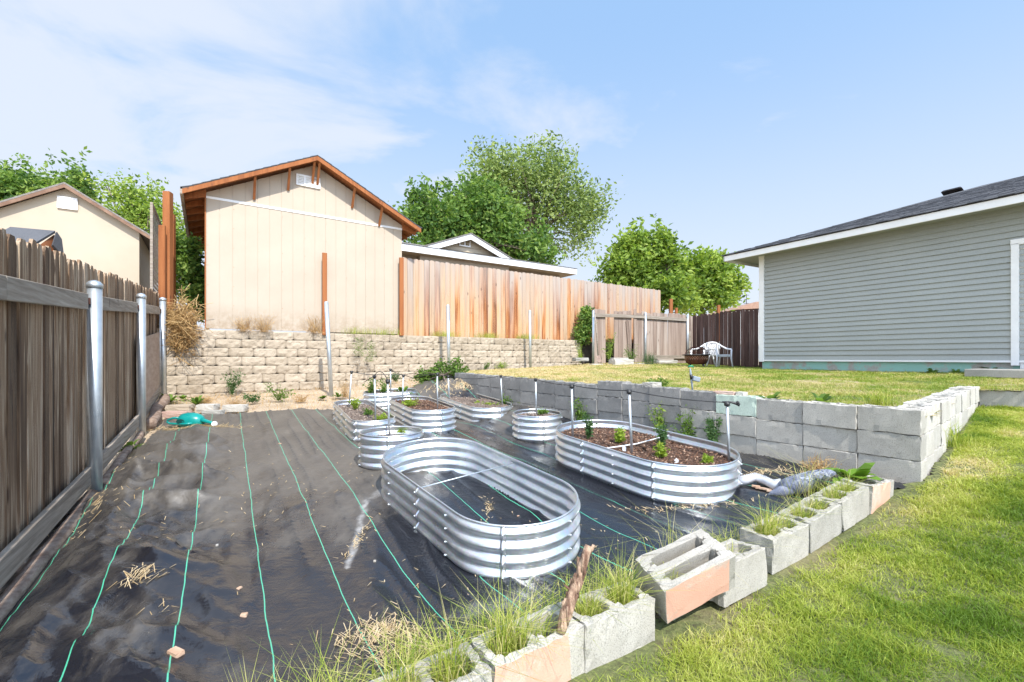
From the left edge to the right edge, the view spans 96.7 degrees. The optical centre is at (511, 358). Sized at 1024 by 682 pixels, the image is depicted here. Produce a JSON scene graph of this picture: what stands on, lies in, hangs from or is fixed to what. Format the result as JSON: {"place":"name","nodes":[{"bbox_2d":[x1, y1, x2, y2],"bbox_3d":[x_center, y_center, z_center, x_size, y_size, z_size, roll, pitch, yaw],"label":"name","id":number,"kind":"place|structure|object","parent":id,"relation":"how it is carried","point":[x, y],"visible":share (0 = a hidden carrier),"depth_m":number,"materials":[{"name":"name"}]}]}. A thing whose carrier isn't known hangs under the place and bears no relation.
{"place":"outdoors","nodes":[
{"label":"outdoors","id":0,"kind":"place"},
{"bbox_2d":[77,380,661,624],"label":"dirt bank","id":1,"kind":"structure","parent":0,"point":[266,406],"depth_m":8.18,"materials":[{"name":"soil"}]},
{"bbox_2d":[5,227,63,252],"bbox_3d":[-5.946,-0.864,5.566,1.224,1.678,0.619,0,0,11],"label":"playhouse","id":2,"kind":"object","parent":1,"relation":"on","point":[53,242],"visible":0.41,"depth_m":5.61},
{"bbox_2d":[0,489,98,623],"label":"timber log","id":3,"kind":"object","parent":1,"relation":"on","point":[18,587],"visible":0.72,"depth_m":2.65,"materials":[{"name":"wood"}]},
{"bbox_2d":[0,228,165,588],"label":"wooden fence","id":4,"kind":"object","parent":1,"relation":"on","point":[82,368],"visible":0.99,"depth_m":3.35,"materials":[{"name":"wood"}]},
{"bbox_2d":[146,394,169,429],"bbox_3d":[-5.424,0.786,6.972,0.188,0.349,2.116,0,0,-33],"label":"stone","id":5,"kind":"object","parent":1,"relation":"on","point":[153,418],"visible":0.92,"depth_m":6.58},
{"bbox_2d":[162,411,192,417],"bbox_3d":[-5.002,0.839,6.798,0.372,0.095,0.150,0,0,-3],"label":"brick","id":6,"kind":"object","parent":1,"relation":"on","point":[167,414],"visible":0.64,"depth_m":6.73,"materials":[{"name":"beige brick"}]},
{"bbox_2d":[165,404,194,410],"bbox_3d":[-5.187,0.788,7.122,0.368,0.130,0.202,0,0,-11],"label":"stone","id":7,"kind":"object","parent":1,"relation":"on","point":[182,407],"visible":0.7,"depth_m":7.04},
{"bbox_2d":[166,412,217,426],"bbox_3d":[-4.250,0.841,6.093,0.674,0.224,0.238,0,0,0],"label":"watering can","id":8,"kind":"object","parent":1,"relation":"on","point":[186,419],"visible":0.95,"depth_m":6.02,"materials":[{"name":"teal plastic"}]},
{"bbox_2d":[195,404,219,411],"bbox_3d":[-4.758,0.784,7.118,0.284,0.132,0.204,0,0,-6],"label":"stone","id":9,"kind":"object","parent":1,"relation":"on","point":[201,407],"visible":0.76,"depth_m":7.03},
{"bbox_2d":[220,367,243,394],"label":"weed","id":10,"kind":"object","parent":1,"relation":"on","point":[231,386],"visible":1,"depth_m":8.57,"materials":[{"name":"green plant"}]},
{"bbox_2d":[222,404,248,411],"bbox_3d":[-4.327,0.782,7.121,0.352,0.110,0.180,0,0,-6],"label":"stone","id":11,"kind":"object","parent":1,"relation":"on","point":[235,407],"visible":0.96,"depth_m":7.04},
{"bbox_2d":[240,392,264,404],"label":"weed","id":12,"kind":"object","parent":1,"relation":"on","point":[252,399],"visible":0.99,"depth_m":7.89,"materials":[{"name":"green plant"}]},
{"bbox_2d":[263,381,296,401],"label":"weed","id":13,"kind":"object","parent":1,"relation":"on","point":[281,395],"visible":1,"depth_m":8.05,"materials":[{"name":"green plant"}]},
{"bbox_2d":[160,370,487,423],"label":"dry litter","id":14,"kind":"object","parent":1,"relation":"on","point":[293,395],"visible":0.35,"depth_m":8.35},
{"bbox_2d":[324,301,332,396],"bbox_3d":[-3.581,-0.168,8.900,0.180,1.882,0.080,0,0,0],"label":"steel post","id":15,"kind":"object","parent":1,"relation":"on","point":[328,344],"visible":0.93,"depth_m":8.87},
{"bbox_2d":[157,328,632,399],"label":"retaining wall","id":16,"kind":"structure","parent":1,"relation":"on","point":[295,360],"depth_m":9.75,"materials":[{"name":"stone"}]},
{"bbox_2d":[150,202,161,291],"bbox_3d":[-7.319,-1.245,9.436,0.040,3.231,2.640,0,0,-33],"label":"lattice screen","id":17,"kind":"object","parent":16,"relation":"on","point":[155,221],"visible":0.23,"depth_m":8.65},
{"bbox_2d":[158,284,212,365],"bbox_3d":[-6.192,-0.591,8.454,1.410,1.571,0.928,0,0,18],"label":"dry bush","id":18,"kind":"object","parent":16,"relation":"on","point":[180,321],"visible":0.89,"depth_m":8.31,"materials":[{"name":"plant"}]},
{"bbox_2d":[228,315,258,331],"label":"dry weed","id":19,"kind":"object","parent":16,"relation":"on","point":[242,324],"visible":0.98,"depth_m":8.94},
{"bbox_2d":[248,311,276,331],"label":"dry weed","id":20,"kind":"object","parent":16,"relation":"on","point":[262,328],"visible":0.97,"depth_m":9.13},
{"bbox_2d":[180,155,421,334],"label":"garden shed","id":21,"kind":"structure","parent":16,"relation":"on","point":[271,234],"depth_m":9.62,"materials":[{"name":"beige paint"}]},
{"bbox_2d":[302,314,325,332],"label":"dry weed","id":22,"kind":"object","parent":16,"relation":"on","point":[314,328],"visible":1,"depth_m":9.66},
{"bbox_2d":[322,253,326,334],"bbox_3d":[-4.022,-1.377,9.769,0.093,1.758,0.050,0,0,-34],"label":"wooden post","id":23,"kind":"object","parent":16,"relation":"on","point":[324,277],"visible":0.8,"depth_m":9.74,"materials":[{"name":"orange wood"}]},
{"bbox_2d":[399,257,403,335],"bbox_3d":[-2.612,-1.451,10.750,0.100,1.838,0.050,0,0,-34],"label":"wooden post","id":24,"kind":"object","parent":16,"relation":"on","point":[401,296],"visible":1,"depth_m":10.72,"materials":[{"name":"orange wood"}]},
{"bbox_2d":[403,257,659,342],"bbox_3d":[1.340,-1.497,13.863,9.750,1.974,0.071,0,0,-34],"label":"cedar fence","id":25,"kind":"object","parent":16,"relation":"on","point":[496,302],"visible":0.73,"depth_m":12.76,"materials":[{"name":"wood"}]},
{"bbox_2d":[411,356,469,385],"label":"leafy bush","id":26,"kind":"object","parent":1,"relation":"on","point":[445,369],"visible":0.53,"depth_m":8.81,"materials":[{"name":"green plant"}]},
{"bbox_2d":[0,378,906,681],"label":"landscape fabric","id":27,"kind":"object","parent":1,"relation":"on","point":[70,616],"visible":0.56,"depth_m":2.74,"materials":[{"name":"fabric"}]},
{"bbox_2d":[103,431,144,483],"bbox_3d":[-4.125,1.033,4.846,0.097,0.241,2.087,0,0,-32],"label":"timber log","id":28,"kind":"object","parent":27,"relation":"on","point":[123,455],"visible":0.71,"depth_m":4.71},
{"bbox_2d":[167,646,184,657],"bbox_3d":[-1.374,1.203,1.860,0.066,0.020,0.036,0,0,25],"label":"bark chunk","id":29,"kind":"object","parent":27,"relation":"on","point":[176,652],"visible":1,"depth_m":1.85,"materials":[{"name":"brown wood"}]},
{"bbox_2d":[333,399,395,441],"bbox_3d":[-2.046,0.817,6.174,0.568,0.339,2.142,0,0,-28],"label":"raised bed","id":30,"kind":"object","parent":27,"relation":"on","point":[351,422],"visible":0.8,"depth_m":5.84,"materials":[{"name":"metal"}]},
{"bbox_2d":[362,388,417,408],"bbox_3d":[-2.140,0.737,8.020,0.966,0.368,0.591,0,0,-30],"label":"raised bed","id":31,"kind":"object","parent":27,"relation":"on","point":[381,399],"visible":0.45,"depth_m":7.73,"materials":[{"name":"metal"}]},
{"bbox_2d":[358,426,423,469],"bbox_3d":[-1.173,0.869,4.430,0.624,0.333,0.641,0,0,0],"label":"raised bed","id":32,"kind":"object","parent":27,"relation":"on","point":[375,444],"visible":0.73,"depth_m":4.19,"materials":[{"name":"metal"}]},
{"bbox_2d":[385,380,389,435],"bbox_3d":[-1.257,0.539,4.617,0.050,0.642,0.039,0,0,0],"label":"drip stake","id":33,"kind":"object","parent":32,"relation":"in","point":[388,406],"visible":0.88,"depth_m":4.61,"materials":[{"name":"white plastic"}]},
{"bbox_2d":[389,396,455,431],"bbox_3d":[-1.345,0.811,6.690,0.670,0.391,1.689,0,0,-29],"label":"raised bed","id":34,"kind":"object","parent":27,"relation":"on","point":[426,415],"visible":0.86,"depth_m":6.14,"materials":[{"name":"silver metal"}]},
{"bbox_2d":[39,379,839,670],"bbox_3d":[-1.208,0.776,4.838,5.814,0.962,6.550,0,0,-33],"label":"straw","id":35,"kind":"object","parent":27,"relation":"on","point":[389,628],"visible":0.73,"depth_m":2.14,"materials":[{"name":"plant"}]},
{"bbox_2d":[438,393,512,421],"bbox_3d":[-0.623,0.809,7.440,0.744,0.396,1.763,0,0,-33],"label":"raised bed","id":36,"kind":"object","parent":27,"relation":"on","point":[468,408],"visible":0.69,"depth_m":7.04,"materials":[{"name":"metal"}]},
{"bbox_2d":[381,437,579,578],"bbox_3d":[-0.316,0.993,3.362,0.904,0.523,1.919,0,0,-37],"label":"raised bed","id":37,"kind":"object","parent":27,"relation":"on","point":[472,546],"visible":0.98,"depth_m":3.04,"materials":[{"name":"metal"}]},
{"bbox_2d":[512,409,562,442],"bbox_3d":[0.322,0.860,5.849,0.644,0.354,0.653,0,0,0],"label":"raised bed","id":38,"kind":"object","parent":27,"relation":"on","point":[530,426],"visible":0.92,"depth_m":5.59,"materials":[{"name":"metal"}]},
{"bbox_2d":[555,420,742,504],"bbox_3d":[1.203,0.929,4.365,1.054,0.447,1.904,0,0,-33],"label":"raised bed","id":39,"kind":"object","parent":27,"relation":"on","point":[643,470],"visible":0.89,"depth_m":3.97,"materials":[{"name":"silver metal"}]},
{"bbox_2d":[569,384,573,436],"bbox_3d":[0.623,0.578,4.749,0.047,0.611,0.047,0,0,0],"label":"drip stake","id":40,"kind":"object","parent":39,"relation":"on","point":[572,420],"visible":0.88,"depth_m":4.74,"materials":[{"name":"white plastic"}]},
{"bbox_2d":[580,412,597,438],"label":"garden plant","id":41,"kind":"object","parent":39,"relation":"on","point":[588,428],"visible":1,"depth_m":4.68,"materials":[{"name":"green plant"}]},
{"bbox_2d":[613,426,625,442],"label":"garden plant","id":42,"kind":"object","parent":39,"relation":"on","point":[619,437],"visible":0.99,"depth_m":4.51,"materials":[{"name":"green plant"}]},
{"bbox_2d":[626,389,632,453],"bbox_3d":[1.092,0.617,4.211,0.064,0.655,0.047,0,0,0],"label":"drip stake","id":43,"kind":"object","parent":39,"relation":"in","point":[629,392],"visible":0.88,"depth_m":4.20,"materials":[{"name":"white plastic"}]},
{"bbox_2d":[653,418,667,446],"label":"garden plant","id":44,"kind":"object","parent":39,"relation":"on","point":[661,430],"visible":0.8,"depth_m":4.30,"materials":[{"name":"green plant"}]},
{"bbox_2d":[652,441,669,457],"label":"garden plant","id":45,"kind":"object","parent":39,"relation":"on","point":[660,451],"visible":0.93,"depth_m":4.04,"materials":[{"name":"green plant"}]},
{"bbox_2d":[722,401,739,460],"bbox_3d":[1.903,0.670,3.951,0.148,0.598,0.047,0,0,16],"label":"drip stake","id":46,"kind":"object","parent":39,"relation":"on","point":[727,404],"visible":0.97,"depth_m":3.95,"materials":[{"name":"white plastic"}]},
{"bbox_2d":[450,375,721,402],"bbox_3d":[0.383,0.328,5.719,0.640,0.123,4.569,0,0,-32],"label":"drip hose","id":47,"kind":"object","parent":46,"relation":"attached to","point":[604,389],"visible":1,"depth_m":4.34,"materials":[{"name":"black plastic"}]},
{"bbox_2d":[645,401,667,429],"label":"weed","id":48,"kind":"object","parent":27,"relation":"on","point":[659,418],"visible":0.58,"depth_m":5.06,"materials":[{"name":"green plant"}]},
{"bbox_2d":[670,404,697,436],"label":"weed","id":49,"kind":"object","parent":27,"relation":"on","point":[684,423],"visible":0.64,"depth_m":4.81,"materials":[{"name":"green plant"}]},
{"bbox_2d":[702,413,722,441],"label":"weed","id":50,"kind":"object","parent":27,"relation":"on","point":[710,435],"visible":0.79,"depth_m":4.58,"materials":[{"name":"green plant"}]},
{"bbox_2d":[739,469,835,495],"bbox_3d":[2.232,0.973,3.591,0.746,0.192,0.364,0,0,0],"label":"crumpled plastic sheeting","id":51,"kind":"object","parent":27,"relation":"on","point":[775,485],"visible":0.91,"depth_m":3.49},
{"bbox_2d":[786,451,841,470],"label":"dry weed","id":52,"kind":"object","parent":27,"relation":"on","point":[814,463],"visible":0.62,"depth_m":3.79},
{"bbox_2d":[223,445,906,681],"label":"wild grass","id":53,"kind":"structure","parent":1,"relation":"on","point":[526,606],"depth_m":1.97,"materials":[{"name":"plant"}]},
{"bbox_2d":[570,397,588,420],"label":"weed","id":54,"kind":"object","parent":1,"relation":"on","point":[578,414],"visible":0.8,"depth_m":6.02,"materials":[{"name":"green plant"}]},
{"bbox_2d":[455,373,927,482],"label":"block wall","id":55,"kind":"structure","parent":1,"relation":"on","point":[853,435],"depth_m":4.24,"materials":[{"name":"concrete"}]},
{"bbox_2d":[842,475,893,513],"bbox_3d":[2.534,0.961,3.248,0.401,0.197,0.195,3,1,-34],"label":"concrete block","id":56,"kind":"object","parent":1,"relation":"on","point":[878,498],"depth_m":3.15,"materials":[{"name":"grey concrete"}]},
{"bbox_2d":[824,462,882,482],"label":"dock plant","id":57,"kind":"object","parent":56,"relation":"on","point":[859,472],"visible":0.8,"depth_m":3.25,"materials":[{"name":"green plant"}]},
{"bbox_2d":[320,233,576,333],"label":"house","id":58,"kind":"structure","parent":0,"point":[471,249],"depth_m":14.43,"materials":[{"name":"white paint"}]},
{"bbox_2d":[392,161,566,264],"bbox_3d":[-1.760,-6.596,21.957,8.872,5.834,4.327,0,0,0],"label":"maple tree","id":59,"kind":"object","parent":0,"point":[473,205],"visible":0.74,"depth_m":21.12,"materials":[{"name":"green plant"}]},
{"bbox_2d":[0,0,1023,358],"label":"sky","id":60,"kind":"structure","parent":0,"point":[739,125],"materials":[{"name":"blue"}]},
{"bbox_2d":[458,127,624,266],"bbox_3d":[1.782,-9.730,28.142,10.146,9.014,6.076,0,0,0],"label":"elm tree","id":61,"kind":"object","parent":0,"point":[524,180],"visible":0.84,"depth_m":27.25,"materials":[{"name":"green plant"}]},
{"bbox_2d":[587,214,711,315],"bbox_3d":[5.725,-3.917,19.978,5.523,4.891,3.835,0,0,-24],"label":"plum tree","id":62,"kind":"object","parent":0,"point":[638,258],"visible":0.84,"depth_m":19.47,"materials":[{"name":"green plant"}]},
{"bbox_2d":[661,244,758,317],"bbox_3d":[9.112,-3.513,22.110,5.414,4.067,3.681,0,0,0],"label":"plum tree","id":63,"kind":"object","parent":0,"point":[724,284],"visible":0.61,"depth_m":21.25,"materials":[{"name":"green plant"}]},
{"bbox_2d":[463,362,1023,417],"bbox_3d":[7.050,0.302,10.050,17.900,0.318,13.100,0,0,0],"label":"lawn","id":64,"kind":"structure","parent":0,"point":[810,381],"depth_m":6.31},
{"bbox_2d":[446,305,449,366],"bbox_3d":[-1.521,-0.369,10.900,0.113,1.821,0.080,0,0,0],"label":"steel post","id":65,"kind":"object","parent":64,"relation":"on","point":[448,327],"visible":0.88,"depth_m":10.87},
{"bbox_2d":[528,310,531,367],"bbox_3d":[0.497,-0.495,12.500,0.091,1.654,0.072,0,0,0],"label":"steel post","id":66,"kind":"object","parent":64,"relation":"on","point":[530,349],"visible":0.88,"depth_m":12.47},
{"bbox_2d":[608,359,633,364],"bbox_3d":[3.119,0.131,13.004,0.635,0.209,0.423,0,0,-17],"label":"stone","id":67,"kind":"object","parent":64,"relation":"on","point":[620,361],"visible":0.69,"depth_m":12.82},
{"bbox_2d":[592,309,696,363],"bbox_3d":[4.590,-0.657,15.076,5.310,1.854,0.112,0,0,-34],"label":"wooden fence","id":68,"kind":"object","parent":64,"relation":"on","point":[663,334],"visible":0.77,"depth_m":14.91,"materials":[{"name":"wood"}]},
{"bbox_2d":[635,350,661,363],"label":"grass tuft","id":69,"kind":"object","parent":64,"relation":"on","point":[646,359],"visible":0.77,"depth_m":13.15,"materials":[{"name":"green plant"}]},
{"bbox_2d":[683,346,710,366],"bbox_3d":[4.910,-0.007,12.100,0.744,0.614,0.744,0,0,0],"label":"fire pit","id":70,"kind":"object","parent":64,"relation":"on","point":[697,359],"visible":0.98,"depth_m":11.90,"materials":[{"name":"metal"}]},
{"bbox_2d":[706,342,732,366],"bbox_3d":[6.450,-0.106,14.216,0.616,0.840,0.636,0,0,-13],"label":"plastic chair","id":71,"kind":"object","parent":64,"relation":"on","point":[717,354],"visible":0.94,"depth_m":14.21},
{"bbox_2d":[689,308,761,367],"bbox_3d":[7.411,-0.635,14.774,0.168,1.967,3.843,0,0,-34],"label":"wooden fence","id":72,"kind":"object","parent":64,"relation":"on","point":[722,328],"visible":0.45,"depth_m":15.05,"materials":[{"name":"wood"}]},
{"bbox_2d":[809,392,835,402],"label":"weed","id":73,"kind":"object","parent":64,"relation":"on","point":[823,397],"visible":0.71,"depth_m":4.34,"materials":[{"name":"green plant"}]},
{"bbox_2d":[721,176,1023,372],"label":"house","id":74,"kind":"structure","parent":64,"relation":"on","point":[937,283],"depth_m":8.53,"materials":[{"name":"grey"}]},
{"bbox_2d":[859,386,897,405],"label":"grass tuft","id":75,"kind":"object","parent":64,"relation":"on","point":[874,399],"visible":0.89,"depth_m":4.23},
{"bbox_2d":[964,368,1023,377],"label":"step slab","id":76,"kind":"structure","parent":64,"relation":"on","point":[1002,373],"depth_m":6.77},
{"bbox_2d":[568,407,1023,681],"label":"lawn","id":77,"kind":"structure","parent":0,"point":[700,616],"depth_m":2.12,"materials":[{"name":"plant"}]},
{"bbox_2d":[369,642,491,681],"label":"concrete block","id":78,"kind":"object","parent":77,"relation":"on","point":[472,675],"depth_m":1.53,"materials":[{"name":"grey concrete"}]},
{"bbox_2d":[283,609,470,681],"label":"grass tuft","id":79,"kind":"object","parent":78,"relation":"on","point":[409,677],"visible":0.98,"depth_m":1.48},
{"bbox_2d":[346,575,540,681],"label":"grass tuft","id":80,"kind":"object","parent":78,"relation":"on","point":[448,665],"visible":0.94,"depth_m":1.53,"materials":[{"name":"plant"}]},
{"bbox_2d":[470,604,584,681],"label":"concrete block","id":81,"kind":"object","parent":77,"relation":"on","point":[558,668],"depth_m":1.66,"materials":[{"name":"grey concrete"}]},
{"bbox_2d":[402,557,604,669],"bbox_3d":[-0.054,0.969,1.692,0.853,0.304,0.898,0,0,0],"label":"grass tuft","id":82,"kind":"object","parent":81,"relation":"on","point":[505,646],"visible":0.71,"depth_m":1.66,"materials":[{"name":"plant"}]},
{"bbox_2d":[470,575,602,659],"bbox_3d":[0.089,1.009,1.740,0.682,0.225,0.644,0,0,39],"label":"grass tuft","id":83,"kind":"object","parent":81,"relation":"on","point":[538,633],"visible":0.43,"depth_m":1.72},
{"bbox_2d":[556,544,594,634],"bbox_3d":[0.244,0.880,1.740,0.184,0.307,0.055,0,0,-32],"label":"wooden stick","id":84,"kind":"object","parent":81,"relation":"on","point":[571,597],"visible":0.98,"depth_m":1.73,"materials":[{"name":"brown wood"}]},
{"bbox_2d":[556,581,654,672],"bbox_3d":[0.397,1.118,1.923,0.405,0.197,0.196,1,-1,-32],"label":"concrete block","id":85,"kind":"object","parent":77,"relation":"on","point":[618,639],"depth_m":1.84,"materials":[{"name":"grey concrete"}]},
{"bbox_2d":[541,562,663,630],"bbox_3d":[0.273,1.012,1.865,0.553,0.200,0.609,0,0,-18],"label":"grass tuft","id":86,"kind":"object","parent":85,"relation":"on","point":[591,610],"visible":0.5,"depth_m":1.87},
{"bbox_2d":[541,535,697,604],"bbox_3d":[0.468,0.967,1.979,0.724,0.290,0.680,0,0,-43],"label":"grass tuft","id":87,"kind":"object","parent":85,"relation":"on","point":[628,591],"visible":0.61,"depth_m":1.96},
{"bbox_2d":[635,529,735,623],"bbox_3d":[0.802,0.992,2.104,0.403,0.200,0.212,-15,20,-18],"label":"concrete block","id":88,"kind":"object","parent":77,"relation":"on","point":[697,550],"depth_m":2.04,"materials":[{"name":"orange concrete"}]},
{"bbox_2d":[708,538,766,607],"bbox_3d":[1.104,1.081,2.321,0.402,0.196,0.196,0,-4,-34],"label":"concrete block","id":89,"kind":"object","parent":77,"relation":"on","point":[754,576],"depth_m":2.27,"materials":[{"name":"grey concrete"}]},
{"bbox_2d":[740,514,808,574],"bbox_3d":[1.516,1.063,2.627,0.398,0.197,0.196,-2,3,-33],"label":"concrete block","id":90,"kind":"object","parent":77,"relation":"on","point":[779,556],"depth_m":2.54,"materials":[{"name":"grey concrete"}]},
{"bbox_2d":[706,487,828,539],"bbox_3d":[1.449,0.912,2.556,0.795,0.302,0.860,0,0,34],"label":"grass tuft","id":91,"kind":"object","parent":90,"relation":"on","point":[765,529],"visible":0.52,"depth_m":2.56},
{"bbox_2d":[731,500,810,527],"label":"grass tuft","id":92,"kind":"object","parent":90,"relation":"on","point":[786,525],"visible":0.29,"depth_m":2.68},
{"bbox_2d":[778,497,841,553],"bbox_3d":[1.862,1.028,2.844,0.398,0.199,0.196,-7,6,-32],"label":"concrete block","id":93,"kind":"object","parent":77,"relation":"on","point":[824,529],"depth_m":2.77,"materials":[{"name":"grey concrete"}]},
{"bbox_2d":[763,491,845,517],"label":"grass tuft","id":94,"kind":"object","parent":93,"relation":"on","point":[800,510],"visible":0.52,"depth_m":2.79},
{"bbox_2d":[774,481,852,513],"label":"grass tuft","id":95,"kind":"object","parent":93,"relation":"on","point":[818,506],"visible":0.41,"depth_m":2.88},
{"bbox_2d":[810,481,868,531],"bbox_3d":[2.203,0.983,3.052,0.400,0.197,0.195,-7,2,-32],"label":"concrete block","id":96,"kind":"object","parent":77,"relation":"on","point":[856,512],"depth_m":2.98,"materials":[{"name":"grey concrete"}]},
{"bbox_2d":[795,471,880,498],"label":"grass tuft","id":97,"kind":"object","parent":96,"relation":"on","point":[834,492],"visible":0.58,"depth_m":3.00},
{"bbox_2d":[811,463,897,494],"bbox_3d":[2.261,0.867,3.102,0.597,0.222,0.647,0,0,0],"label":"grass tuft","id":98,"kind":"object","parent":96,"relation":"on","point":[847,485],"visible":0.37,"depth_m":3.10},
{"bbox_2d":[895,386,979,475],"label":"block wall","id":99,"kind":"structure","parent":77,"relation":"on","point":[965,400],"depth_m":4.06,"materials":[{"name":"concrete"}]},
{"bbox_2d":[942,417,986,448],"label":"grass tuft","id":100,"kind":"object","parent":77,"relation":"on","point":[955,441],"visible":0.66,"depth_m":4.10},
{"bbox_2d":[979,390,1023,407],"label":"block wall","id":101,"kind":"structure","parent":77,"relation":"on","point":[1007,398],"depth_m":5.54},
{"label":"ground","id":102,"kind":"structure","parent":0,"visible":0},
{"bbox_2d":[707,294,758,345],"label":"house","id":103,"kind":"structure","parent":102,"relation":"on","point":[749,306],"depth_m":42.30,"materials":[{"name":"white paint"}]},
{"label":"terrace","id":104,"kind":"structure","parent":0,"visible":0},
{"bbox_2d":[0,146,111,204],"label":"maple tree","id":105,"kind":"object","parent":104,"relation":"on","point":[19,182],"visible":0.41,"depth_m":19.53,"materials":[{"name":"green plant"}]},
{"bbox_2d":[0,182,149,289],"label":"garden shed","id":106,"kind":"structure","parent":104,"relation":"on","point":[97,236],"depth_m":9.50,"materials":[{"name":"beige paint"}]},
{"bbox_2d":[80,168,202,253],"bbox_3d":[-10.843,-3.051,13.516,3.300,5.093,2.573,0,0,0],"label":"young tree","id":107,"kind":"object","parent":104,"relation":"on","point":[135,209],"visible":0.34,"depth_m":13.20,"materials":[{"name":"green plant"}]},
{"bbox_2d":[158,225,165,297],"bbox_3d":[-6.573,-1.359,8.550,0.107,2.270,0.050,0,0,-12],"label":"wooden post","id":108,"kind":"object","parent":104,"relation":"on","point":[161,260],"visible":0.56,"depth_m":8.53,"materials":[{"name":"orange wood"}]},
{"bbox_2d":[162,191,172,319],"bbox_3d":[-6.615,-1.726,8.750,0.122,2.927,0.140,0,0,-12],"label":"wooden post","id":109,"kind":"object","parent":104,"relation":"on","point":[167,209],"visible":0.52,"depth_m":8.69,"materials":[{"name":"orange wood"}]},
{"bbox_2d":[173,214,175,304],"bbox_3d":[-7.150,-2.034,9.600,0.067,1.980,0.090,0,0,-12],"label":"wooden post","id":110,"kind":"object","parent":104,"relation":"on","point":[174,254],"visible":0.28,"depth_m":9.59,"materials":[{"name":"orange wood"}]},
{"bbox_2d":[176,232,204,324],"bbox_3d":[-7.157,-1.756,10.191,1.089,2.145,1.099,0,0,0],"label":"ivy bush","id":111,"kind":"object","parent":104,"relation":"on","point":[190,268],"visible":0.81,"depth_m":10.02,"materials":[{"name":"green plant"}]},
{"bbox_2d":[570,303,594,347],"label":"laurel shrub","id":112,"kind":"object","parent":104,"relation":"on","point":[583,333],"visible":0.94,"depth_m":13.85,"materials":[{"name":"green plant"}]},
{"bbox_3d":[-0.629,1.162,1.284,0.401,0.198,0.194,-2,-1,-30],"label":"concrete block","id":113,"kind":"object","parent":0,"visible":0},
{"bbox_2d":[244,600,437,681],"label":"grass tuft","id":114,"kind":"object","parent":113,"relation":"on","point":[320,654],"visible":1,"depth_m":1.44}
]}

